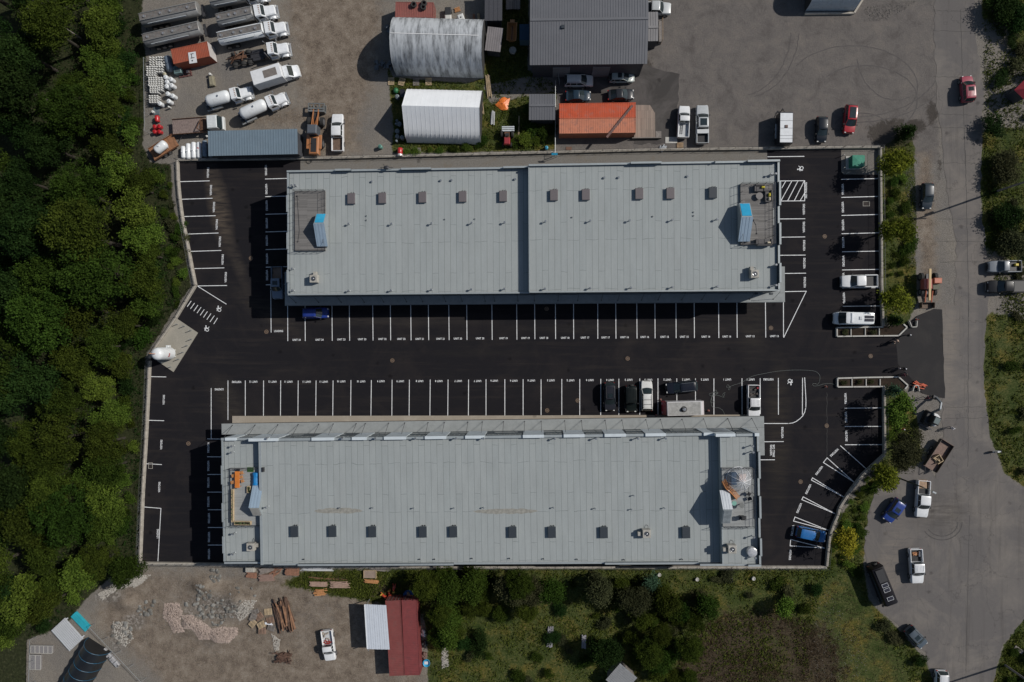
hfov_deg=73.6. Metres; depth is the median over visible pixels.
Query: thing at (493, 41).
shed
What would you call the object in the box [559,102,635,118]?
shipping container
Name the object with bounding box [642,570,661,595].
bluish bush
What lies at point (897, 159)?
young tree
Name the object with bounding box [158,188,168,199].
shrub
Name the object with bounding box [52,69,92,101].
broadleaf tree
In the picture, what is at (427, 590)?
broadleaf tree
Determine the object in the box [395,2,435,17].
shipping container
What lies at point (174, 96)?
gas cylinder
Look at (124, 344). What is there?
shrub
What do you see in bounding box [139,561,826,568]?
retaining wall
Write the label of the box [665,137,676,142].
concrete slab
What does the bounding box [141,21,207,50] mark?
tanker trailer
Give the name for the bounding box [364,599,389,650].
carport
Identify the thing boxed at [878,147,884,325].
retaining wall
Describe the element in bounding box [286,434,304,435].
upper window
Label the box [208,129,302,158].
shed
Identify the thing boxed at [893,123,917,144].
conifer
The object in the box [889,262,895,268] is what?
shrub
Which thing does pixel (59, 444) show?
broadleaf tree
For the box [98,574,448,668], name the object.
pale rubble
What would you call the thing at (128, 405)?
shrub
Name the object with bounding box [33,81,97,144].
broadleaf tree
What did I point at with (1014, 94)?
red roofed kiosk
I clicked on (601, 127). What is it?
shipping container
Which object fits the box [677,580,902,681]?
dry weeds
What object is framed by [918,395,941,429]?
mini excavator
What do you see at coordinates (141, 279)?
broadleaf tree
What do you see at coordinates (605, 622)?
shrub
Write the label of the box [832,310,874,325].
camper van
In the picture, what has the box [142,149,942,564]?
parking lot
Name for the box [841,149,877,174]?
gravel pad
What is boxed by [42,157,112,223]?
broadleaf tree
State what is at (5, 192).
broadleaf tree
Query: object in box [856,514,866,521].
shrub
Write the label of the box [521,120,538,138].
shrub
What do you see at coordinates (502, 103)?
tarpaulin
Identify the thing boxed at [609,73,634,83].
parked car
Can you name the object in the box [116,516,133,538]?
shrub
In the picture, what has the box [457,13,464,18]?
water tank
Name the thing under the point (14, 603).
broadleaf tree
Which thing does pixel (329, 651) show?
parked pickup
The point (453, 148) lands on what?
shrub
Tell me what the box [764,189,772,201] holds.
outdoor sofa
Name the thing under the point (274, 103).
propane truck
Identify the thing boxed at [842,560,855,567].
shrub
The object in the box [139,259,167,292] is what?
shrub
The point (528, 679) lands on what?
shrub
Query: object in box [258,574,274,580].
lumber stack
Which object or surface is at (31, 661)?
wire fence
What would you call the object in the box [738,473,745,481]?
table
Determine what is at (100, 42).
broadleaf tree
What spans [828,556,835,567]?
shrub
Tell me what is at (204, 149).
propane tank
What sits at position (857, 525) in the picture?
shrub
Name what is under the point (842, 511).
chain link fence
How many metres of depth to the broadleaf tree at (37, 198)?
107.32 m
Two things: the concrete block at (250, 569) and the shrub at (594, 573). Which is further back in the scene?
the concrete block at (250, 569)
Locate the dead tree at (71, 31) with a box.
[27,5,81,39]
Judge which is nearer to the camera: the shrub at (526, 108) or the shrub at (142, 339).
the shrub at (526, 108)
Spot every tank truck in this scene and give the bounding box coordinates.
[209,0,270,11]
[215,0,279,29]
[216,17,289,49]
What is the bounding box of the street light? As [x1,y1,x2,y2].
[898,477,935,493]
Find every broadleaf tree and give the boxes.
[0,0,15,11]
[0,4,12,37]
[0,27,58,74]
[0,55,47,123]
[0,107,39,149]
[0,148,10,173]
[0,154,49,202]
[0,174,29,231]
[0,194,60,263]
[0,209,17,263]
[0,247,22,275]
[0,262,41,317]
[0,276,72,358]
[0,295,9,321]
[0,312,54,361]
[0,335,28,399]
[0,346,62,417]
[0,411,7,419]
[0,417,19,460]
[0,462,39,518]
[0,495,54,554]
[0,508,8,546]
[0,543,25,588]
[0,570,44,629]
[0,572,17,603]
[0,609,26,640]
[0,633,16,650]
[2,238,44,268]
[3,415,40,468]
[6,0,43,19]
[11,0,85,53]
[13,251,77,316]
[16,443,71,483]
[17,604,41,625]
[18,469,85,520]
[21,186,54,216]
[21,535,72,576]
[22,120,78,169]
[24,480,97,549]
[26,586,68,619]
[30,187,123,267]
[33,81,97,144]
[33,377,91,422]
[33,409,87,466]
[37,570,66,598]
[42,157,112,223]
[43,0,88,21]
[45,234,139,313]
[48,340,93,386]
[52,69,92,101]
[55,290,116,340]
[57,554,98,593]
[71,459,111,494]
[77,543,120,581]
[78,3,117,38]
[78,42,119,75]
[79,80,125,135]
[80,70,114,101]
[80,369,118,400]
[80,418,127,465]
[82,323,123,368]
[83,448,127,493]
[83,480,124,520]
[85,15,122,56]
[86,0,124,19]
[86,397,133,430]
[86,517,117,546]
[87,131,121,162]
[89,59,134,98]
[90,499,128,542]
[98,149,138,191]
[105,305,140,339]
[108,350,135,379]
[110,186,159,229]
[118,216,167,256]
[118,260,168,303]
[123,166,157,200]
[130,290,162,318]
[133,240,162,265]
[409,567,441,602]
[425,601,453,629]
[427,627,443,652]
[430,565,459,584]
[447,618,466,640]
[456,601,479,620]
[460,564,478,579]
[477,601,491,617]
[478,582,493,602]
[491,604,509,623]
[504,565,535,601]
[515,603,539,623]
[610,576,630,596]
[622,629,640,649]
[628,606,657,630]
[634,635,664,670]
[647,620,675,647]
[647,671,667,681]
[666,668,682,681]
[673,629,705,663]
[680,668,698,681]
[685,609,705,633]
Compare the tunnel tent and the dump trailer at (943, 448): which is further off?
the tunnel tent
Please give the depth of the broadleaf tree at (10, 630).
108.91 m
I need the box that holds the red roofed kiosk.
[1005,81,1023,103]
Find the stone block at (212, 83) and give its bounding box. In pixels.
[208,76,215,86]
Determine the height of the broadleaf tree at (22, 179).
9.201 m
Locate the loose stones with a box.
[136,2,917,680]
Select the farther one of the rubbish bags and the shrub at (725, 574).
the rubbish bags
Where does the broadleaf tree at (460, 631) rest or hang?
on the ground at (746, 70)
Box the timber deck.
[632,105,661,138]
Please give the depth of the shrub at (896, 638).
107.89 m
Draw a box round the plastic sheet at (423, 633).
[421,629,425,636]
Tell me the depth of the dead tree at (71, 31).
112.12 m
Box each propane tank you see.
[164,55,173,71]
[181,146,185,158]
[186,143,190,158]
[191,142,196,158]
[196,142,201,156]
[202,140,207,156]
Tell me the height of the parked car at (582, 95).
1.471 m
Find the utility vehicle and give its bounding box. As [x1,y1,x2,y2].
[444,7,451,18]
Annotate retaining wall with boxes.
[138,361,151,562]
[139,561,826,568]
[147,285,196,358]
[176,160,196,284]
[178,146,879,160]
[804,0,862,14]
[825,453,885,565]
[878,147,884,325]
[882,387,885,453]
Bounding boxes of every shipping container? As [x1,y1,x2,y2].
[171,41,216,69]
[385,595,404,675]
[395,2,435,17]
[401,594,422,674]
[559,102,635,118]
[559,117,635,137]
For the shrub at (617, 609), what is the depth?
109.75 m
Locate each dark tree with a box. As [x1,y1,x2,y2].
[887,426,926,473]
[984,0,1023,28]
[988,147,1023,188]
[989,201,1023,235]
[994,223,1023,261]
[995,1,1023,37]
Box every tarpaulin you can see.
[253,472,258,484]
[495,97,509,109]
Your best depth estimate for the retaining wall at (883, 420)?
108.14 m
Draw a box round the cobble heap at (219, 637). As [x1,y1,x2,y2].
[163,602,237,643]
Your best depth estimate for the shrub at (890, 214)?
108.21 m
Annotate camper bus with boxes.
[865,561,897,606]
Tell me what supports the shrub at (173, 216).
on the ground at (746, 70)
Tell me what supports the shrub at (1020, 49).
on the ground at (746, 70)
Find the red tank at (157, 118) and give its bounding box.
[154,115,159,121]
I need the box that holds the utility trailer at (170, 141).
[148,134,181,160]
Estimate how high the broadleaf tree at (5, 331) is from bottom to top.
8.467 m
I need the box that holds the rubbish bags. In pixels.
[421,640,426,647]
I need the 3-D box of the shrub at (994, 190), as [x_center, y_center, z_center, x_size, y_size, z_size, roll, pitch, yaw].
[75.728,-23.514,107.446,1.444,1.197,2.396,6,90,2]
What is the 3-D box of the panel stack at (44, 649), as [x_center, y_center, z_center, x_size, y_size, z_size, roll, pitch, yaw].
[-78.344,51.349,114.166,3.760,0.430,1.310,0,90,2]
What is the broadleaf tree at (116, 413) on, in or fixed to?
on the ground at (746, 70)
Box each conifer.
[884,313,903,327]
[884,382,902,397]
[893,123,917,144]
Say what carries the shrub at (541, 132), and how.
on the ground at (746, 70)
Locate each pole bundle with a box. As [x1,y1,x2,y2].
[485,74,491,98]
[490,111,494,124]
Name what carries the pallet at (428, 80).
on the ground at (746, 70)
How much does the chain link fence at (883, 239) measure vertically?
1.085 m
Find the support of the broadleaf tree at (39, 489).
on the ground at (746, 70)
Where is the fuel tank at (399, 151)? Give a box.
[397,147,402,155]
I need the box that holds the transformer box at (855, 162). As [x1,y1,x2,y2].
[846,155,864,169]
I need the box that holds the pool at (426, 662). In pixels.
[423,659,429,666]
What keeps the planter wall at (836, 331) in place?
on the ground at (746, 70)
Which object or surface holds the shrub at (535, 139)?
on the ground at (746, 70)
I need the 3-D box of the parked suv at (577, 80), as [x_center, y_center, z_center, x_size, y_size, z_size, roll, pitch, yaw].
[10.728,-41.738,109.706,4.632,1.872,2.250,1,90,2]
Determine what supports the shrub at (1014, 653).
on the ground at (746, 70)
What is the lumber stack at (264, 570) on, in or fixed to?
on the ground at (746, 70)
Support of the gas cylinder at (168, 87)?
on the ground at (746, 70)
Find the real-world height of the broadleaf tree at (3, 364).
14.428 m
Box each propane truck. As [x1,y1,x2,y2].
[204,84,255,111]
[238,91,290,124]
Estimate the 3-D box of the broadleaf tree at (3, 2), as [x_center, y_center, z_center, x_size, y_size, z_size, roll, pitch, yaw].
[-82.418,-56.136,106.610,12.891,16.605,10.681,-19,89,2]
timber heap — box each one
[272,596,294,633]
[275,601,295,631]
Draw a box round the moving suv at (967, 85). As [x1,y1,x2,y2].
[957,75,975,102]
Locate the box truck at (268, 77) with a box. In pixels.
[250,63,300,89]
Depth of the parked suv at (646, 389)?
108.84 m
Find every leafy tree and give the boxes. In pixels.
[106,552,151,591]
[434,570,463,607]
[435,625,460,651]
[439,601,463,631]
[458,565,491,608]
[491,573,527,608]
[520,573,544,608]
[537,575,566,605]
[584,571,615,608]
[585,635,624,673]
[614,583,653,618]
[648,646,681,676]
[651,582,682,616]
[661,593,686,622]
[675,595,691,624]
[694,592,720,624]
[772,594,796,619]
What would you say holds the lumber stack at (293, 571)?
on the ground at (746, 70)
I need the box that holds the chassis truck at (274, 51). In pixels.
[226,38,292,67]
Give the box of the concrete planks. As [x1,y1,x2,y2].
[104,647,120,667]
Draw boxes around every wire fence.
[28,636,36,681]
[89,624,146,681]
[143,57,149,133]
[555,80,555,140]
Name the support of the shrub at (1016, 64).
on the ground at (746, 70)
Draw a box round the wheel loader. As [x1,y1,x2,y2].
[306,103,325,155]
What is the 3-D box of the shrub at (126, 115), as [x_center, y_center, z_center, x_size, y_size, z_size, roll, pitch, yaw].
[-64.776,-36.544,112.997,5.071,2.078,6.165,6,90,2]
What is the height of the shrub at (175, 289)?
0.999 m
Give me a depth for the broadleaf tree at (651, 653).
105.65 m
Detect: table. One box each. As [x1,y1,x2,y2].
[235,471,240,487]
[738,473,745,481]
[756,192,762,198]
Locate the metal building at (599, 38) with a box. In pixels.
[530,0,648,76]
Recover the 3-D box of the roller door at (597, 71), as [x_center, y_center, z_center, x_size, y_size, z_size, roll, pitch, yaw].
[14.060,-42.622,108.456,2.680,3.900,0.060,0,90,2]
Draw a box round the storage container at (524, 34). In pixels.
[519,24,529,44]
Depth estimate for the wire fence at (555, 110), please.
109.18 m
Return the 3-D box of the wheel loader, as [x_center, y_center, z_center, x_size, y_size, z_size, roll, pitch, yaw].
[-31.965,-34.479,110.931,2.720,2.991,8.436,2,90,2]
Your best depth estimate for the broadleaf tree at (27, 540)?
105.64 m
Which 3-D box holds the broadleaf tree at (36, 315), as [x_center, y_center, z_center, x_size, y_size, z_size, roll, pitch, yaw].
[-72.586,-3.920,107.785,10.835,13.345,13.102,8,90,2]
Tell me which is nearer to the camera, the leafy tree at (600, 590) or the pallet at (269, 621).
the leafy tree at (600, 590)
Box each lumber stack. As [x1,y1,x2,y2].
[246,572,256,578]
[258,567,273,574]
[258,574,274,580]
[269,567,282,576]
[285,567,299,575]
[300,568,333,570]
[309,581,327,586]
[313,588,327,595]
[329,581,350,587]
[364,579,378,583]
[369,568,385,571]
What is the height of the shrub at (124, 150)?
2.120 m
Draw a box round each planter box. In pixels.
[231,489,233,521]
[234,521,251,524]
[247,486,251,492]
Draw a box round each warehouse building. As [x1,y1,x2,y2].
[221,416,764,566]
[285,159,784,305]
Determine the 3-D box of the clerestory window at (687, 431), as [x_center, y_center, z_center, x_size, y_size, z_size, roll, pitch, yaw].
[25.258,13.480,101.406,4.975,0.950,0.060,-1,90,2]
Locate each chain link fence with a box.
[136,361,148,560]
[137,564,829,569]
[145,285,194,356]
[173,162,193,284]
[175,145,882,159]
[827,455,887,568]
[881,146,886,326]
[885,388,888,454]
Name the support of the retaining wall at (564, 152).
on the ground at (746, 70)
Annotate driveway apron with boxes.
[896,309,944,397]
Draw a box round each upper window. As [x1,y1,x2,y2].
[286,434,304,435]
[450,432,467,433]
[494,431,517,432]
[544,431,560,432]
[583,430,602,431]
[668,429,694,430]
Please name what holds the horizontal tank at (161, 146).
on the utility trailer at (170, 141)
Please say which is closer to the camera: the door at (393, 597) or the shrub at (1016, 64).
the shrub at (1016, 64)
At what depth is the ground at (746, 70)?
110.97 m
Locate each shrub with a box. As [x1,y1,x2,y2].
[35,614,52,636]
[64,590,81,606]
[97,118,117,134]
[105,532,118,546]
[108,103,132,138]
[111,19,121,36]
[113,335,134,349]
[114,19,127,33]
[114,49,138,71]
[114,441,128,455]
[116,144,134,159]
[116,374,135,396]
[116,390,130,403]
[116,470,132,488]
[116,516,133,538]
[119,64,135,77]
[120,87,136,102]
[120,400,133,419]
[121,115,143,129]
[121,122,139,145]
[122,506,131,521]
[123,285,140,306]
[123,491,136,504]
[125,71,140,83]
[125,439,140,453]
[127,418,134,428]
[132,324,154,350]
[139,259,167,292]
[142,165,156,179]
[146,309,165,326]
[149,167,165,184]
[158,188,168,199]
[159,206,168,218]
[163,244,172,254]
[164,216,176,233]
[167,246,180,258]
[168,199,175,209]
[169,212,177,220]
[170,233,183,240]
[170,256,182,267]
[171,275,180,285]
[172,284,181,299]
[173,299,179,308]
[174,221,187,234]
[177,232,191,247]
[177,247,192,259]
[177,267,188,280]
[403,147,410,154]
[410,145,420,155]
[435,145,442,153]
[448,144,459,152]
[454,635,472,651]
[460,143,472,150]
[466,651,475,662]
[469,624,489,661]
[475,134,488,148]
[485,576,493,584]
[485,652,492,660]
[507,569,521,575]
[507,667,525,681]
[510,139,517,148]
[514,131,533,148]
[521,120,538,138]
[522,103,528,118]
[525,675,532,681]
[529,651,543,663]
[530,136,540,147]
[535,124,548,143]
[540,628,561,645]
[543,668,554,679]
[552,599,568,620]
[558,632,568,647]
[575,655,593,669]
[587,569,601,581]
[589,635,597,644]
[591,613,600,618]
[597,614,612,630]
[605,595,614,606]
[611,596,624,612]
[615,632,621,642]
[624,612,634,625]
[647,616,662,628]
[662,635,680,667]
[664,619,680,635]
[688,587,706,601]
[709,575,722,583]
[720,567,737,584]
[746,591,754,598]
[768,576,785,591]
[779,583,794,601]
[797,603,811,613]
[808,583,822,598]
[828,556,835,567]
[837,552,846,560]
[838,513,849,522]
[841,519,852,532]
[842,327,848,335]
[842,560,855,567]
[849,563,863,580]
[852,543,860,554]
[853,489,864,498]
[853,521,862,528]
[855,528,869,540]
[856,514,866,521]
[859,500,870,513]
[860,484,869,491]
[864,476,871,483]
[866,484,878,494]
[873,617,892,632]
[883,627,907,646]
[886,211,895,218]
[886,427,897,439]
[887,196,893,204]
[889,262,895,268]
[890,176,898,187]
[890,185,900,198]
[898,173,907,183]
[899,234,919,255]
[900,200,911,215]
[900,255,910,267]
[915,654,929,666]
[980,110,1008,139]
[987,208,997,222]
[991,185,998,196]
[993,66,1009,87]
[1003,360,1020,371]
[1005,56,1023,75]
[1006,33,1017,49]
[1006,426,1022,435]
[1007,675,1016,681]
[1009,196,1018,206]
[1009,648,1020,658]
[1011,40,1023,58]
[1011,309,1023,322]
[1014,266,1023,279]
[1019,407,1023,422]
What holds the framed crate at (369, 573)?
on the ground at (746, 70)
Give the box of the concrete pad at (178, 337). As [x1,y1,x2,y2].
[157,319,197,371]
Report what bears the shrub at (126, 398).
on the ground at (746, 70)
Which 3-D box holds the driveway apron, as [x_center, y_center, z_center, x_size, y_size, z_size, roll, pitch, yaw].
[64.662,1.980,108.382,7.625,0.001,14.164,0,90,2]
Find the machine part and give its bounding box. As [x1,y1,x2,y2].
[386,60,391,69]
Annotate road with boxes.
[864,0,1023,681]
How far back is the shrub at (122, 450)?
112.98 m
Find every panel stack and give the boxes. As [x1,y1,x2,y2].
[30,645,53,653]
[30,654,41,669]
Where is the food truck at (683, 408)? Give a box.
[661,400,703,416]
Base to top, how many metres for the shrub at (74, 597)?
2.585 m
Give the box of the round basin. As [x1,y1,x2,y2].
[509,47,515,54]
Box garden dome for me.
[726,467,750,490]
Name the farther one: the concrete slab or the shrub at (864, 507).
the concrete slab
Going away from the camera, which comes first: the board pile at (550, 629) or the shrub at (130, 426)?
the board pile at (550, 629)
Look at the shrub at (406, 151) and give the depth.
111.23 m
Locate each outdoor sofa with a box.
[754,184,765,191]
[756,239,771,245]
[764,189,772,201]
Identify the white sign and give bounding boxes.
[188,51,196,63]
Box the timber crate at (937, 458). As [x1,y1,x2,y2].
[932,454,943,463]
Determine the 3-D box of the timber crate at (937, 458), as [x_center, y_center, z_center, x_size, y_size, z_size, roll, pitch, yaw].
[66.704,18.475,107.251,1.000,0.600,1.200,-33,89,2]
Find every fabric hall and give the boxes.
[389,17,485,77]
[402,89,482,144]
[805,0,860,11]
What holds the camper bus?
on the road
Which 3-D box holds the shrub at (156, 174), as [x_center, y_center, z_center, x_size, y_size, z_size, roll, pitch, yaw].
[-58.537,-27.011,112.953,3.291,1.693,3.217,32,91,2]
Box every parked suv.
[302,306,329,319]
[564,74,592,88]
[603,382,616,410]
[640,380,653,410]
[665,380,697,394]
[795,525,826,542]
[841,104,857,134]
[881,497,905,522]
[903,624,926,648]
[932,669,948,681]
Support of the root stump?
on the ground at (746, 70)
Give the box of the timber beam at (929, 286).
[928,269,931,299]
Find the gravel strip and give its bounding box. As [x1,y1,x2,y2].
[300,150,766,169]
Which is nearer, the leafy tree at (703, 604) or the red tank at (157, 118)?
the leafy tree at (703, 604)
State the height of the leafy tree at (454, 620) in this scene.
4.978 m
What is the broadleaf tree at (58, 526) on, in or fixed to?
on the ground at (746, 70)
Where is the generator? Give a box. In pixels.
[173,66,182,75]
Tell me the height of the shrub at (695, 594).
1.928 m
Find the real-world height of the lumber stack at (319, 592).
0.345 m
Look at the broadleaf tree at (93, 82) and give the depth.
108.22 m
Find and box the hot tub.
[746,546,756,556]
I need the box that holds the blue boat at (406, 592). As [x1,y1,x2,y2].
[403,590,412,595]
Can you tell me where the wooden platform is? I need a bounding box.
[506,0,519,10]
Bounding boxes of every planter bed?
[838,324,904,335]
[838,378,906,388]
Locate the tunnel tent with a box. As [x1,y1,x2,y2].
[61,637,111,681]
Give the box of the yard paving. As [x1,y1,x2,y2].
[556,64,679,144]
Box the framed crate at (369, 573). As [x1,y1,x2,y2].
[363,570,376,578]
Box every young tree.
[830,526,859,558]
[869,460,901,492]
[873,215,917,244]
[874,146,916,179]
[876,282,913,316]
[884,388,917,428]
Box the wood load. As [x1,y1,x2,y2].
[919,480,926,487]
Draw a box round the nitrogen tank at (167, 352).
[149,345,175,359]
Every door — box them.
[386,595,401,600]
[403,594,416,599]
[433,6,435,17]
[520,40,529,44]
[553,67,569,76]
[592,67,609,76]
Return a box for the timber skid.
[179,68,192,77]
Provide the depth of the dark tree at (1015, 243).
106.10 m
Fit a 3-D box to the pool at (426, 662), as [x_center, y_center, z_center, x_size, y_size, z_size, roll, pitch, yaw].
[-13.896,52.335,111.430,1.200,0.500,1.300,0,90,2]
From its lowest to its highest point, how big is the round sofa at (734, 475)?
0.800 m
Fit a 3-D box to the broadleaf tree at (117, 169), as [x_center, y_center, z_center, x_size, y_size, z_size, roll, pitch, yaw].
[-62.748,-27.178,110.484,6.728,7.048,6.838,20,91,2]
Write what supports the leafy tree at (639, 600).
on the ground at (746, 70)
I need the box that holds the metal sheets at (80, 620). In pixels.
[71,611,90,631]
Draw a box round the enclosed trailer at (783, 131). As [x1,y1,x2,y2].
[774,108,792,145]
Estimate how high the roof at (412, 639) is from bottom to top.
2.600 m
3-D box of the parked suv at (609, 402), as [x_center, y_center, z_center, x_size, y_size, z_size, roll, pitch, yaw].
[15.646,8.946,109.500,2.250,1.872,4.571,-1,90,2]
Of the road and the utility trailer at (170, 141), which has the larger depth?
the utility trailer at (170, 141)
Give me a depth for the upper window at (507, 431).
104.70 m
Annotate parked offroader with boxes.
[624,384,637,411]
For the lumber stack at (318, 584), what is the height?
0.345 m
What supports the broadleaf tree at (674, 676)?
on the ground at (746, 70)
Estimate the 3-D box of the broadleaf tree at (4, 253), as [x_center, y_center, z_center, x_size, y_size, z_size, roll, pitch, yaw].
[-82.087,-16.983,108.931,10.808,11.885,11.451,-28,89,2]
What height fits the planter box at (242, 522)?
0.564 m
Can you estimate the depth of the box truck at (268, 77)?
109.89 m
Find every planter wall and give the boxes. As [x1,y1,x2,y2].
[835,324,906,336]
[836,376,907,388]
[908,321,917,327]
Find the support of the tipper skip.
on the ground at (746, 70)
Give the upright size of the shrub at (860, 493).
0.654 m
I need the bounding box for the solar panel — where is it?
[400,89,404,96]
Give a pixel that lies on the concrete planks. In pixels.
(112, 659)
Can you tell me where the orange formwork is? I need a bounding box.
[913,381,926,388]
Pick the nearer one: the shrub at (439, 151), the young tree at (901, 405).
the young tree at (901, 405)
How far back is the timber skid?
113.20 m
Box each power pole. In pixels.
[996,181,1023,191]
[1004,664,1023,678]
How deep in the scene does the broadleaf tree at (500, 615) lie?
109.51 m
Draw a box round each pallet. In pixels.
[154,107,159,114]
[248,620,256,627]
[249,613,256,621]
[251,608,259,615]
[255,612,263,620]
[257,621,265,628]
[264,608,271,614]
[266,617,273,623]
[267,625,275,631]
[398,78,405,85]
[425,78,431,84]
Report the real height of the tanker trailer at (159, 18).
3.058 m
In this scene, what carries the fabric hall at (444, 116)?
on the ground at (746, 70)
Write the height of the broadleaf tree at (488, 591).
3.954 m
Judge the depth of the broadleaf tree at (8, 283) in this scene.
104.62 m
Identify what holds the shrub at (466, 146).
on the ground at (746, 70)
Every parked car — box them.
[565,88,590,102]
[607,87,633,101]
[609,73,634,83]
[814,116,828,142]
[919,183,934,209]
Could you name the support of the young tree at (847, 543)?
on the ground at (746, 70)
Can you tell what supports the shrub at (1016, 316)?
on the ground at (746, 70)
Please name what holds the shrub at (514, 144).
on the ground at (746, 70)
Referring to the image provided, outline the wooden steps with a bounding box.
[658,18,662,43]
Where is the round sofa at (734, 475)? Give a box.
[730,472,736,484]
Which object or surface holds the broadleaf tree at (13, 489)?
on the ground at (746, 70)
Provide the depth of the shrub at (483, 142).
110.64 m
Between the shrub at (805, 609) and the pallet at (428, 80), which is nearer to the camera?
the shrub at (805, 609)
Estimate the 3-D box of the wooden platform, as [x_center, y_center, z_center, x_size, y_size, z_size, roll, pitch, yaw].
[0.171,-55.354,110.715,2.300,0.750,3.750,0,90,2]
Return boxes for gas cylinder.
[158,101,164,107]
[164,84,171,90]
[166,99,173,104]
[169,77,175,82]
[169,83,176,89]
[170,93,177,99]
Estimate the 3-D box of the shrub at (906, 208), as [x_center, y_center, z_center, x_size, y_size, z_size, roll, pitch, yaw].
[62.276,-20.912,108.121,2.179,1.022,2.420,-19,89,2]
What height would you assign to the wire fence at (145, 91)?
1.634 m
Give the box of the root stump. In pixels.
[272,650,291,664]
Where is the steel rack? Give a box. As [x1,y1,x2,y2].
[502,126,513,130]
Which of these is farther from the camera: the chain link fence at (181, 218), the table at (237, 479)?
the chain link fence at (181, 218)
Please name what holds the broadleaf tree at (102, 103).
on the ground at (746, 70)
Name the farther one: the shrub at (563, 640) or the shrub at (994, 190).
the shrub at (563, 640)
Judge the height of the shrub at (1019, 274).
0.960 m
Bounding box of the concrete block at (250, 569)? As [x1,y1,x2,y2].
[245,566,255,571]
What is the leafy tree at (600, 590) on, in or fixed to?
on the ground at (746, 70)
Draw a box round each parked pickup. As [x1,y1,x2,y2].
[270,266,284,298]
[320,628,336,660]
[330,114,344,151]
[648,0,670,16]
[676,106,691,138]
[695,105,709,144]
[746,384,761,415]
[839,273,877,288]
[906,547,925,582]
[912,479,930,517]
[985,279,1023,293]
[986,259,1021,273]
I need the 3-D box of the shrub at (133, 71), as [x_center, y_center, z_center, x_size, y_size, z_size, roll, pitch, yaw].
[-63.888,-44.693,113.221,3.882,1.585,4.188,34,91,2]
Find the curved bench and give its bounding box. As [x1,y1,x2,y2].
[721,479,739,500]
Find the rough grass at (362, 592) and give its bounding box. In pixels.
[286,0,1023,681]
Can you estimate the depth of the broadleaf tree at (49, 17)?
104.20 m
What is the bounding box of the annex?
[648,12,657,48]
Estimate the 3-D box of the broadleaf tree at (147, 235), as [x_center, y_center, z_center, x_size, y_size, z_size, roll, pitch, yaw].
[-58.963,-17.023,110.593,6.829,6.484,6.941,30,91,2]
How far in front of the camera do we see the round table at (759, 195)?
99.09 m
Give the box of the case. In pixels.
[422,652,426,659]
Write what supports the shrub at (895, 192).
on the ground at (746, 70)
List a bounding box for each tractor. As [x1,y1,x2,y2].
[501,129,513,146]
[918,273,941,307]
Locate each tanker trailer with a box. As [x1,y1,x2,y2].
[138,1,205,30]
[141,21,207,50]
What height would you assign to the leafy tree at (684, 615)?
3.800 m
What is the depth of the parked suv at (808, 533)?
107.74 m
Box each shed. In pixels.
[51,617,84,650]
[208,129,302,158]
[485,0,501,27]
[485,27,502,56]
[529,94,554,123]
[606,661,636,681]
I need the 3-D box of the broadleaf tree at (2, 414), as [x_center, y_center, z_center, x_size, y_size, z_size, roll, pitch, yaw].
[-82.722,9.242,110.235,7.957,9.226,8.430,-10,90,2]
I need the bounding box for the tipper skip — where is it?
[506,19,516,41]
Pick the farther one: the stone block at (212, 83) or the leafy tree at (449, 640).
the stone block at (212, 83)
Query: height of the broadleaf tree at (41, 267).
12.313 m
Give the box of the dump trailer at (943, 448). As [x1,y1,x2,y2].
[923,438,953,473]
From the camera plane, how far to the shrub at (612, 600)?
109.78 m
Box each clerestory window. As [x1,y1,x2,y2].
[282,436,313,437]
[487,434,520,434]
[666,431,698,432]
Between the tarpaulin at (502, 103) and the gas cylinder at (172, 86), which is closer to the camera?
the tarpaulin at (502, 103)
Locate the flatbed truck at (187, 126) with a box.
[172,115,225,134]
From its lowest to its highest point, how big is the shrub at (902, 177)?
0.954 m
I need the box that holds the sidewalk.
[232,415,746,422]
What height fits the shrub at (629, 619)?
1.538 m
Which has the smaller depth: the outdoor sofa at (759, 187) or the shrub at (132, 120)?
the outdoor sofa at (759, 187)
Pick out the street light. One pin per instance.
(916, 484)
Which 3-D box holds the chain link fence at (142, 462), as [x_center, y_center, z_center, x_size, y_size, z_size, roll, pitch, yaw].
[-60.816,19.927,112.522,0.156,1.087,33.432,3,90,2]
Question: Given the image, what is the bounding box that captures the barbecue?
[739,515,745,519]
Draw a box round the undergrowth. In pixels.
[23,1,183,636]
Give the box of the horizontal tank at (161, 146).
[153,140,168,153]
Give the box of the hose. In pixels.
[726,370,833,388]
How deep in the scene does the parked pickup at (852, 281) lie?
107.69 m
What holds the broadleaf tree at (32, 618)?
on the ground at (746, 70)
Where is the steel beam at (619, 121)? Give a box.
[606,105,632,137]
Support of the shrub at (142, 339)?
on the ground at (746, 70)
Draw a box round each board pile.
[547,626,552,647]
[582,635,585,648]
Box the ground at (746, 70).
[0,0,1023,681]

